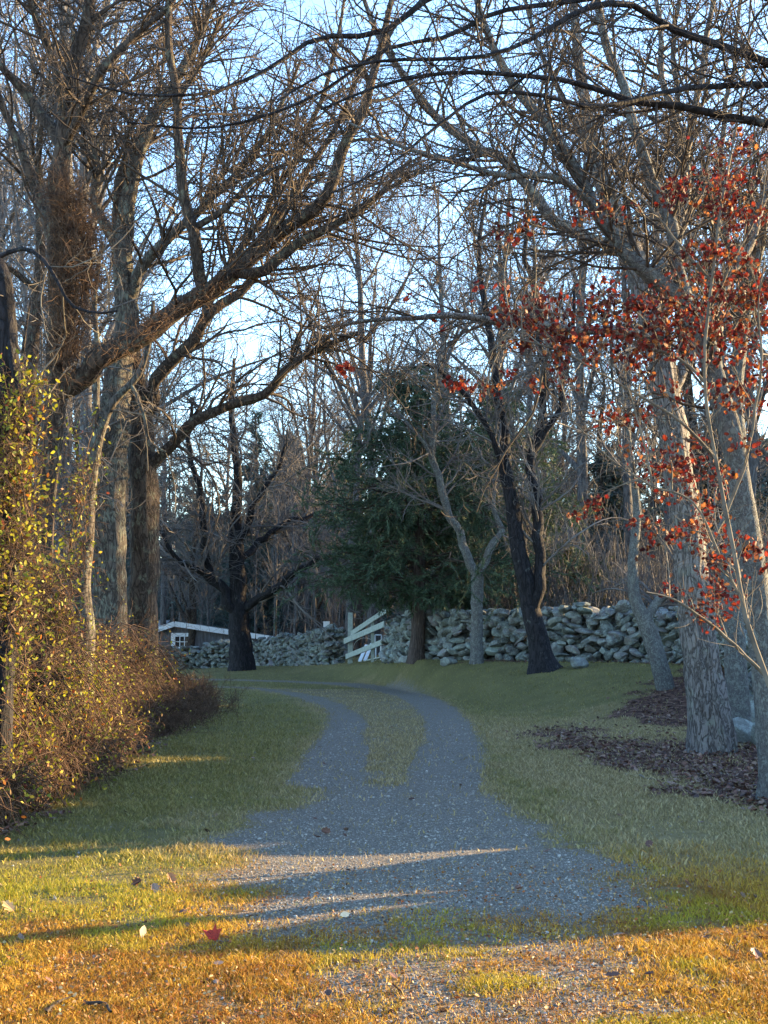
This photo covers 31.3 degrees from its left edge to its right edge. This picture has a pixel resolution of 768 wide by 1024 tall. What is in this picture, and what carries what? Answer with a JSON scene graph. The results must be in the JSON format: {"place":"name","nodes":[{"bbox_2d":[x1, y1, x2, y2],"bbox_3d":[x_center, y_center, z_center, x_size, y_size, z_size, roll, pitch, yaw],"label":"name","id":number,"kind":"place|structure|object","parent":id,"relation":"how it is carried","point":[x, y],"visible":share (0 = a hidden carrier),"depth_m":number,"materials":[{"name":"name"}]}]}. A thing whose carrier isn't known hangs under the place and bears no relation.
{"place":"outdoors","nodes":[
{"label":"outdoors","id":0,"kind":"place"},
{"bbox_2d":[0,654,767,1023],"bbox_3d":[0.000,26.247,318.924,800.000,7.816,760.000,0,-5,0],"label":"ground","id":1,"kind":"structure","parent":0,"point":[424,690],"depth_m":10.26,"materials":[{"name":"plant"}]},
{"bbox_2d":[2,900,14,910],"bbox_3d":[-2.125,2.227,7.749,0.072,0.061,0.046,1,-5,-14],"label":"fallen leaf","id":2,"kind":"object","parent":1,"relation":"on","point":[8,905],"visible":1,"depth_m":7.75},
{"bbox_2d":[0,217,136,805],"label":"dead tree","id":3,"kind":"object","parent":1,"relation":"on","point":[8,331],"visible":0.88,"depth_m":12.00,"materials":[{"name":"brown plant"}]},
{"bbox_2d":[0,347,87,700],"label":"climbing vine","id":4,"kind":"object","parent":3,"relation":"attached to","point":[21,470],"visible":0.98,"depth_m":11.82,"materials":[{"name":"yellow plant"}]},
{"bbox_2d":[8,201,149,495],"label":"bare tree","id":5,"kind":"object","parent":1,"relation":"on","point":[24,327],"visible":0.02,"depth_m":50.99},
{"bbox_2d":[0,32,165,355],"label":"bare tree","id":6,"kind":"object","parent":1,"relation":"on","point":[107,207],"visible":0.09,"depth_m":42.06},
{"bbox_2d":[0,37,170,293],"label":"bare tree","id":7,"kind":"object","parent":1,"relation":"on","point":[31,203],"visible":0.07,"depth_m":46.94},
{"bbox_2d":[0,0,183,625],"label":"bare tree","id":8,"kind":"object","parent":1,"relation":"on","point":[29,339],"visible":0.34,"depth_m":23.96,"materials":[{"name":"brown plant"}]},
{"bbox_2d":[0,0,205,425],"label":"bare tree","id":9,"kind":"object","parent":1,"relation":"on","point":[2,212],"visible":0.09,"depth_m":38.95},
{"bbox_2d":[0,0,207,477],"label":"bare tree","id":10,"kind":"object","parent":1,"relation":"on","point":[19,123],"visible":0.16,"depth_m":31.03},
{"bbox_2d":[0,599,221,842],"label":"bramble thicket","id":11,"kind":"object","parent":1,"relation":"on","point":[55,754],"visible":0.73,"depth_m":14.70,"materials":[{"name":"brown plant"}]},
{"bbox_2d":[19,188,227,489],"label":"bare tree","id":12,"kind":"object","parent":1,"relation":"on","point":[172,381],"visible":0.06,"depth_m":55.04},
{"bbox_2d":[0,0,263,618],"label":"bare tree","id":13,"kind":"object","parent":1,"relation":"on","point":[68,469],"visible":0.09,"depth_m":27.82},
{"bbox_2d":[45,241,226,713],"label":"leaning tree","id":14,"kind":"object","parent":1,"relation":"on","point":[115,399],"visible":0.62,"depth_m":17.50,"materials":[{"name":"brown plant"}]},
{"bbox_2d":[32,178,244,584],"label":"bare tree","id":15,"kind":"object","parent":1,"relation":"on","point":[128,477],"visible":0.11,"depth_m":48.30,"materials":[{"name":"brown plant"}]},
{"bbox_2d":[92,288,199,576],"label":"bare tree","id":16,"kind":"object","parent":1,"relation":"on","point":[146,371],"visible":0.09,"depth_m":62.36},
{"bbox_2d":[90,267,222,638],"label":"bare tree","id":17,"kind":"object","parent":1,"relation":"on","point":[163,609],"visible":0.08,"depth_m":73.81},
{"bbox_2d":[0,9,343,605],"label":"bare tree","id":18,"kind":"object","parent":1,"relation":"on","point":[144,277],"visible":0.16,"depth_m":34.56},
{"bbox_2d":[159,463,188,621],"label":"slim tree","id":19,"kind":"object","parent":1,"relation":"on","point":[172,614],"visible":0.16,"depth_m":78.38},
{"bbox_2d":[128,350,225,503],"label":"bare tree","id":20,"kind":"object","parent":1,"relation":"on","point":[196,466],"visible":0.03,"depth_m":97.63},
{"bbox_2d":[160,462,206,621],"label":"slim tree","id":21,"kind":"object","parent":1,"relation":"on","point":[180,600],"visible":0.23,"depth_m":72.97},
{"bbox_2d":[157,465,218,638],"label":"cedar tree","id":22,"kind":"object","parent":1,"relation":"on","point":[168,615],"visible":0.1,"depth_m":79.84,"materials":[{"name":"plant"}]},
{"bbox_2d":[122,670,258,736],"bbox_3d":[-3.698,3.424,25.234,2.724,1.070,9.934,1,-5,-9],"label":"brush","id":23,"kind":"object","parent":1,"relation":"on","point":[208,703],"visible":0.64,"depth_m":23.14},
{"bbox_2d":[158,473,229,621],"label":"cedar tree","id":24,"kind":"object","parent":1,"relation":"on","point":[187,511],"visible":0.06,"depth_m":89.91,"materials":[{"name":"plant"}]},
{"bbox_2d":[126,380,263,645],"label":"bare tree","id":25,"kind":"object","parent":1,"relation":"on","point":[191,614],"visible":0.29,"depth_m":67.78,"materials":[{"name":"brown plant"}]},
{"bbox_2d":[0,0,394,664],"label":"maple tree","id":26,"kind":"object","parent":1,"relation":"on","point":[112,544],"visible":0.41,"depth_m":23.92,"materials":[{"name":"brown plant"}]},
{"bbox_2d":[177,503,224,616],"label":"slim tree","id":27,"kind":"object","parent":1,"relation":"on","point":[187,589],"visible":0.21,"depth_m":70.77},
{"bbox_2d":[181,480,232,634],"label":"cedar tree","id":28,"kind":"object","parent":1,"relation":"on","point":[219,596],"visible":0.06,"depth_m":83.89,"materials":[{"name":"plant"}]},
{"bbox_2d":[190,468,228,626],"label":"slim tree","id":29,"kind":"object","parent":1,"relation":"on","point":[208,604],"visible":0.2,"depth_m":69.02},
{"bbox_2d":[197,534,222,625],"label":"slim tree","id":30,"kind":"object","parent":1,"relation":"on","point":[210,612],"visible":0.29,"depth_m":73.49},
{"bbox_2d":[202,924,220,940],"bbox_3d":[-0.877,2.150,7.009,0.099,0.076,0.072,1,-5,-15],"label":"fallen leaf","id":31,"kind":"object","parent":1,"relation":"on","point":[213,933],"visible":1,"depth_m":7.03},
{"bbox_2d":[158,622,272,664],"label":"shed","id":32,"kind":"structure","parent":1,"relation":"on","point":[217,634],"depth_m":67.68,"materials":[{"name":"grey"}]},
{"bbox_2d":[171,633,187,647],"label":"window","id":33,"kind":"structure","parent":32,"relation":"in","point":[180,642],"depth_m":67.66,"materials":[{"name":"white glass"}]},
{"bbox_2d":[167,328,300,568],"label":"bare tree","id":34,"kind":"object","parent":1,"relation":"on","point":[228,470],"visible":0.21,"depth_m":91.84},
{"bbox_2d":[160,623,346,669],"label":"stone wall","id":35,"kind":"structure","parent":1,"relation":"on","point":[291,649],"depth_m":54.10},
{"bbox_2d":[125,310,382,670],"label":"old maple","id":36,"kind":"object","parent":1,"relation":"on","point":[236,605],"visible":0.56,"depth_m":52.01,"materials":[{"name":"brown plant"}]},
{"bbox_2d":[0,0,508,725],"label":"maple tree","id":37,"kind":"object","parent":1,"relation":"on","point":[62,130],"visible":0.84,"depth_m":14.40,"materials":[{"name":"brown plant"}]},
{"bbox_2d":[15,545,108,728],"bbox_3d":[-3.353,1.262,13.902,1.075,1.858,1.268,3,-6,-28],"label":"climbing vine","id":38,"kind":"object","parent":37,"relation":"attached to","point":[58,615],"visible":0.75,"depth_m":13.93,"materials":[{"name":"yellow plant"}]},
{"bbox_2d":[2,147,136,424],"bbox_3d":[-3.325,-2.380,14.540,1.478,3.049,1.400,0,-5,0],"label":"climbing vine","id":39,"kind":"object","parent":37,"relation":"attached to","point":[76,227],"visible":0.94,"depth_m":14.46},
{"bbox_2d":[51,391,132,670],"bbox_3d":[-3.562,0.227,15.847,1.164,3.298,0.937,2,-5,-22],"label":"climbing vine","id":40,"kind":"object","parent":37,"relation":"attached to","point":[83,501],"visible":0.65,"depth_m":15.82,"materials":[{"name":"yellow plant"}]},
{"bbox_2d":[85,189,333,382],"bbox_3d":[-1.782,-2.329,14.170,2.543,2.084,0.999,0,-5,0],"label":"climbing vine","id":41,"kind":"object","parent":37,"relation":"attached to","point":[152,322],"visible":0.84,"depth_m":14.13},
{"bbox_2d":[196,409,312,635],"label":"cedar tree","id":42,"kind":"object","parent":1,"relation":"on","point":[268,609],"visible":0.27,"depth_m":71.62,"materials":[{"name":"green plant"}]},
{"bbox_2d":[242,486,280,641],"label":"slim tree","id":43,"kind":"object","parent":1,"relation":"on","point":[255,607],"visible":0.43,"depth_m":67.56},
{"bbox_2d":[221,388,321,634],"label":"bare tree","id":44,"kind":"object","parent":1,"relation":"on","point":[265,409],"visible":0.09,"depth_m":88.07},
{"bbox_2d":[77,0,474,680],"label":"maple tree","id":45,"kind":"object","parent":1,"relation":"on","point":[145,570],"visible":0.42,"depth_m":24.90,"materials":[{"name":"brown plant"}]},
{"bbox_2d":[253,426,300,636],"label":"slim tree","id":46,"kind":"object","parent":1,"relation":"on","point":[275,617],"visible":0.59,"depth_m":67.01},
{"bbox_2d":[228,350,335,632],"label":"bare tree","id":47,"kind":"object","parent":1,"relation":"on","point":[269,456],"visible":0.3,"depth_m":75.69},
{"bbox_2d":[262,465,301,632],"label":"slim tree","id":48,"kind":"object","parent":1,"relation":"on","point":[284,604],"visible":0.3,"depth_m":71.23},
{"bbox_2d":[259,479,306,628],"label":"slim tree","id":49,"kind":"object","parent":1,"relation":"on","point":[280,563],"visible":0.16,"depth_m":72.42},
{"bbox_2d":[180,276,391,633],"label":"bare tree","id":50,"kind":"object","parent":1,"relation":"on","point":[299,444],"visible":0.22,"depth_m":73.10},
{"bbox_2d":[262,392,328,635],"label":"slim tree","id":51,"kind":"object","parent":1,"relation":"on","point":[293,548],"visible":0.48,"depth_m":61.22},
{"bbox_2d":[260,524,330,633],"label":"cedar tree","id":52,"kind":"object","parent":1,"relation":"on","point":[289,580],"visible":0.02,"depth_m":91.31,"materials":[{"name":"green plant"}]},
{"bbox_2d":[232,367,362,629],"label":"bare tree","id":53,"kind":"object","parent":1,"relation":"on","point":[318,604],"visible":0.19,"depth_m":69.89,"materials":[{"name":"brown plant"}]},
{"bbox_2d":[291,448,330,629],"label":"slim tree","id":54,"kind":"object","parent":1,"relation":"on","point":[314,593],"visible":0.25,"depth_m":65.44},
{"bbox_2d":[244,359,380,602],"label":"bare tree","id":55,"kind":"object","parent":1,"relation":"on","point":[315,430],"visible":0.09,"depth_m":98.59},
{"bbox_2d":[292,482,367,635],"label":"cedar tree","id":56,"kind":"object","parent":1,"relation":"on","point":[328,614],"visible":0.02,"depth_m":85.16,"materials":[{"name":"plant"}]},
{"bbox_2d":[276,340,390,622],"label":"bare tree","id":57,"kind":"object","parent":1,"relation":"on","point":[333,613],"visible":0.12,"depth_m":77.70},
{"bbox_2d":[319,494,357,627],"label":"slim tree","id":58,"kind":"object","parent":1,"relation":"on","point":[340,605],"visible":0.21,"depth_m":55.53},
{"bbox_2d":[225,108,482,655],"bbox_3d":[-0.428,-5.823,60.367,13.282,24.463,11.933,2,-5,-25],"label":"bare tree","id":59,"kind":"object","parent":1,"relation":"on","point":[373,611],"visible":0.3,"depth_m":60.30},
{"bbox_2d":[317,437,397,656],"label":"cedar tree","id":60,"kind":"object","parent":1,"relation":"on","point":[358,644],"visible":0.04,"depth_m":65.66,"materials":[{"name":"green plant"}]},
{"bbox_2d":[268,198,457,656],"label":"bare tree","id":61,"kind":"object","parent":1,"relation":"on","point":[370,351],"visible":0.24,"depth_m":64.78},
{"bbox_2d":[344,607,388,663],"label":"rail gate","id":62,"kind":"structure","parent":1,"relation":"on","point":[354,634],"depth_m":46.05,"materials":[{"name":"grey wood"}]},
{"bbox_2d":[0,763,767,1023],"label":"grass","id":63,"kind":"structure","parent":1,"relation":"on","point":[689,945],"depth_m":6.95,"materials":[{"name":"plant"}]},
{"bbox_2d":[0,657,767,1012],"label":"leaf litter","id":64,"kind":"object","parent":1,"relation":"on","point":[710,773],"visible":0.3,"depth_m":15.71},
{"bbox_2d":[0,860,767,1023],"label":"leaf litter","id":65,"kind":"object","parent":1,"relation":"on","point":[501,987],"visible":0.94,"depth_m":6.51,"materials":[{"name":"plant"}]},
{"bbox_2d":[25,0,767,279],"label":"overhanging tree","id":66,"kind":"object","parent":1,"relation":"on","point":[741,51],"visible":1,"depth_m":9.03,"materials":[{"name":"brown plant"}]},
{"bbox_2d":[331,323,469,446],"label":"bare tree","id":67,"kind":"object","parent":1,"relation":"on","point":[409,364],"visible":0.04,"depth_m":89.53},
{"bbox_2d":[72,428,767,637],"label":"evergreens","id":68,"kind":"object","parent":1,"relation":"on","point":[762,485],"visible":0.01,"depth_m":106.49,"materials":[{"name":"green plant"}]},
{"bbox_2d":[380,440,470,621],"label":"cedar tree","id":69,"kind":"object","parent":1,"relation":"on","point":[388,618],"visible":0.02,"depth_m":61.54,"materials":[{"name":"green plant"}]},
{"bbox_2d":[270,363,600,663],"bbox_3d":[1.120,-0.102,37.602,9.323,8.544,7.518,-1,-5,15],"label":"cedar tree","id":70,"kind":"object","parent":1,"relation":"on","point":[389,559],"visible":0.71,"depth_m":37.48,"materials":[{"name":"green plant"}]},
{"bbox_2d":[440,657,457,665],"bbox_3d":[1.660,3.867,35.385,0.410,0.245,0.276,-3,-6,34],"label":"boulder","id":71,"kind":"object","parent":1,"relation":"on","point":[445,661],"visible":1,"depth_m":35.31,"materials":[{"name":"stone"}]},
{"bbox_2d":[336,280,568,663],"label":"forked tree","id":72,"kind":"object","parent":1,"relation":"on","point":[476,647],"visible":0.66,"depth_m":34.95,"materials":[{"name":"grey plant"}]},
{"bbox_2d":[341,70,564,516],"bbox_3d":[2.796,-6.044,57.490,9.821,23.847,9.089,-2,-5,20],"label":"bare tree","id":73,"kind":"object","parent":1,"relation":"on","point":[410,233],"visible":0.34,"depth_m":57.26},
{"bbox_2d":[383,263,524,461],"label":"bare tree","id":74,"kind":"object","parent":1,"relation":"on","point":[454,353],"visible":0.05,"depth_m":66.77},
{"bbox_2d":[157,489,767,659],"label":"brush","id":75,"kind":"object","parent":1,"relation":"on","point":[615,595],"visible":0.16,"depth_m":41.01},
{"bbox_2d":[345,112,621,578],"bbox_3d":[4.118,-5.462,52.962,11.865,21.853,10.660,0,-5,-3],"label":"bare tree","id":76,"kind":"object","parent":1,"relation":"on","point":[459,354],"visible":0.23,"depth_m":52.55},
{"bbox_2d":[367,378,627,612],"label":"cedar tree","id":77,"kind":"object","parent":1,"relation":"on","point":[552,476],"visible":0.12,"depth_m":42.73,"materials":[{"name":"green plant"}]},
{"bbox_2d":[249,0,767,754],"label":"oak tree","id":78,"kind":"object","parent":1,"relation":"on","point":[709,724],"visible":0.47,"depth_m":17.96,"materials":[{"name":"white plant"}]},
{"bbox_2d":[373,154,652,674],"bbox_3d":[3.319,-2.543,32.276,6.126,12.925,5.760,-1,-5,17],"label":"black tree","id":79,"kind":"object","parent":1,"relation":"on","point":[532,590],"visible":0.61,"depth_m":32.00,"materials":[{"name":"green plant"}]},
{"bbox_2d":[285,0,767,800],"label":"lichened tree","id":80,"kind":"object","parent":1,"relation":"on","point":[629,256],"visible":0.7,"depth_m":12.97,"materials":[{"name":"grey plant"}]},
{"bbox_2d":[457,345,596,540],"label":"bare tree","id":81,"kind":"object","parent":1,"relation":"on","point":[535,424],"visible":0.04,"depth_m":59.74,"materials":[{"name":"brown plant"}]},
{"bbox_2d":[433,114,640,550],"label":"bare tree","id":82,"kind":"object","parent":1,"relation":"on","point":[529,353],"visible":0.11,"depth_m":50.01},
{"bbox_2d":[475,269,617,541],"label":"bare tree","id":83,"kind":"object","parent":1,"relation":"on","point":[562,436],"visible":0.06,"depth_m":61.93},
{"bbox_2d":[502,283,619,475],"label":"bare tree","id":84,"kind":"object","parent":1,"relation":"on","point":[566,404],"visible":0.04,"depth_m":84.53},
{"bbox_2d":[526,358,600,542],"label":"slim tree","id":85,"kind":"object","parent":1,"relation":"on","point":[551,470],"visible":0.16,"depth_m":51.07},
{"bbox_2d":[378,599,753,703],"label":"stone wall","id":86,"kind":"structure","parent":1,"relation":"on","point":[581,629],"depth_m":34.44,"materials":[{"name":"stone"}]},
{"bbox_2d":[439,62,700,567],"bbox_3d":[6.966,-5.458,47.572,10.167,20.843,11.316,1,-5,-12],"label":"bare tree","id":87,"kind":"object","parent":1,"relation":"on","point":[567,457],"visible":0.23,"depth_m":47.00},
{"bbox_2d":[548,399,602,553],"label":"slim tree","id":88,"kind":"object","parent":1,"relation":"on","point":[568,474],"visible":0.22,"depth_m":53.94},
{"bbox_2d":[543,538,610,609],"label":"cedar tree","id":89,"kind":"object","parent":1,"relation":"on","point":[559,546],"visible":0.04,"depth_m":43.66,"materials":[{"name":"green plant"}]},
{"bbox_2d":[570,657,588,668],"bbox_3d":[4.497,3.476,31.439,0.344,0.312,0.522,-3,-6,31],"label":"boulder","id":90,"kind":"object","parent":1,"relation":"on","point":[577,662],"visible":0.91,"depth_m":31.28,"materials":[{"name":"stone"}]},
{"bbox_2d":[512,290,663,569],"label":"bare tree","id":91,"kind":"object","parent":1,"relation":"on","point":[600,469],"visible":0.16,"depth_m":58.29,"materials":[{"name":"brown plant"}]},
{"bbox_2d":[446,0,767,687],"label":"oak sapling","id":92,"kind":"object","parent":1,"relation":"on","point":[758,296],"visible":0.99,"depth_m":11.84,"materials":[{"name":"red plant"}]},
{"bbox_2d":[571,439,658,601],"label":"cedar tree","id":93,"kind":"object","parent":1,"relation":"on","point":[612,498],"visible":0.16,"depth_m":57.63,"materials":[{"name":"green plant"}]},
{"bbox_2d":[592,436,657,576],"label":"slim tree","id":94,"kind":"object","parent":1,"relation":"on","point":[619,516],"visible":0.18,"depth_m":52.77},
{"bbox_2d":[549,292,701,497],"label":"bare tree","id":95,"kind":"object","parent":1,"relation":"on","point":[634,444],"visible":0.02,"depth_m":88.86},
{"bbox_2d":[517,17,751,600],"bbox_3d":[8.974,-6.404,46.775,8.576,22.502,9.267,0,-5,2],"label":"bare tree","id":96,"kind":"object","parent":1,"relation":"on","point":[627,495],"visible":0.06,"depth_m":46.31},
{"bbox_2d":[511,0,767,721],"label":"slender tree","id":97,"kind":"object","parent":1,"relation":"on","point":[736,671],"visible":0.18,"depth_m":20.61,"materials":[{"name":"grey plant"}]},
{"bbox_2d":[564,257,729,546],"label":"bare tree","id":98,"kind":"object","parent":1,"relation":"on","point":[651,505],"visible":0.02,"depth_m":64.69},
{"bbox_2d":[632,411,664,575],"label":"slim tree","id":99,"kind":"object","parent":1,"relation":"on","point":[653,501],"visible":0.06,"depth_m":59.52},
{"bbox_2d":[543,68,767,535],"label":"bare tree","id":100,"kind":"object","parent":1,"relation":"on","point":[694,423],"visible":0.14,"depth_m":42.04,"materials":[{"name":"grey plant"}]},
{"bbox_2d":[640,388,680,537],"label":"slim tree","id":101,"kind":"object","parent":1,"relation":"on","point":[653,498],"visible":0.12,"depth_m":54.94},
{"bbox_2d":[559,94,765,576],"bbox_3d":[10.983,-5.350,52.431,10.378,21.275,11.551,-2,-5,20],"label":"bare tree","id":102,"kind":"object","parent":1,"relation":"on","point":[666,505],"visible":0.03,"depth_m":52.49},
{"bbox_2d":[578,344,767,690],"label":"leaning tree","id":103,"kind":"object","parent":1,"relation":"on","point":[644,615],"visible":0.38,"depth_m":26.95,"materials":[{"name":"grey plant"}]},
{"bbox_2d":[597,89,767,456],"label":"bare tree","id":104,"kind":"object","parent":1,"relation":"on","point":[763,449],"visible":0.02,"depth_m":50.57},
{"bbox_2d":[611,53,767,542],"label":"bare tree","id":105,"kind":"object","parent":1,"relation":"on","point":[701,186],"visible":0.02,"depth_m":57.26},
{"bbox_2d":[617,54,767,503],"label":"bare tree","id":106,"kind":"object","parent":1,"relation":"on","point":[753,465],"visible":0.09,"depth_m":40.65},
{"bbox_2d":[640,420,767,594],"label":"cedar tree","id":107,"kind":"object","parent":1,"relation":"on","point":[705,487],"visible":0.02,"depth_m":53.74,"materials":[{"name":"green plant"}]},
{"bbox_2d":[693,342,767,523],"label":"bare tree","id":108,"kind":"object","parent":1,"relation":"on","point":[759,434],"visible":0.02,"depth_m":90.96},
{"bbox_2d":[733,717,753,743],"bbox_3d":[5.230,3.144,19.569,0.675,0.436,0.587,2,-5,-25],"label":"boulder","id":109,"kind":"object","parent":1,"relation":"on","point":[742,726],"visible":0.3,"depth_m":19.41,"materials":[{"name":"stone"}]},
{"bbox_2d":[745,391,767,541],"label":"slim tree","id":110,"kind":"object","parent":1,"relation":"on","point":[760,475],"visible":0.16,"depth_m":69.01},
{"bbox_2d":[0,654,767,865],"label":"grass","id":111,"kind":"structure","parent":0,"point":[284,753],"depth_m":14.93,"materials":[{"name":"plant"}]},
{"bbox_2d":[0,0,767,539],"label":"sky","id":112,"kind":"structure","parent":0,"point":[308,4],"materials":[{"name":"blue"}]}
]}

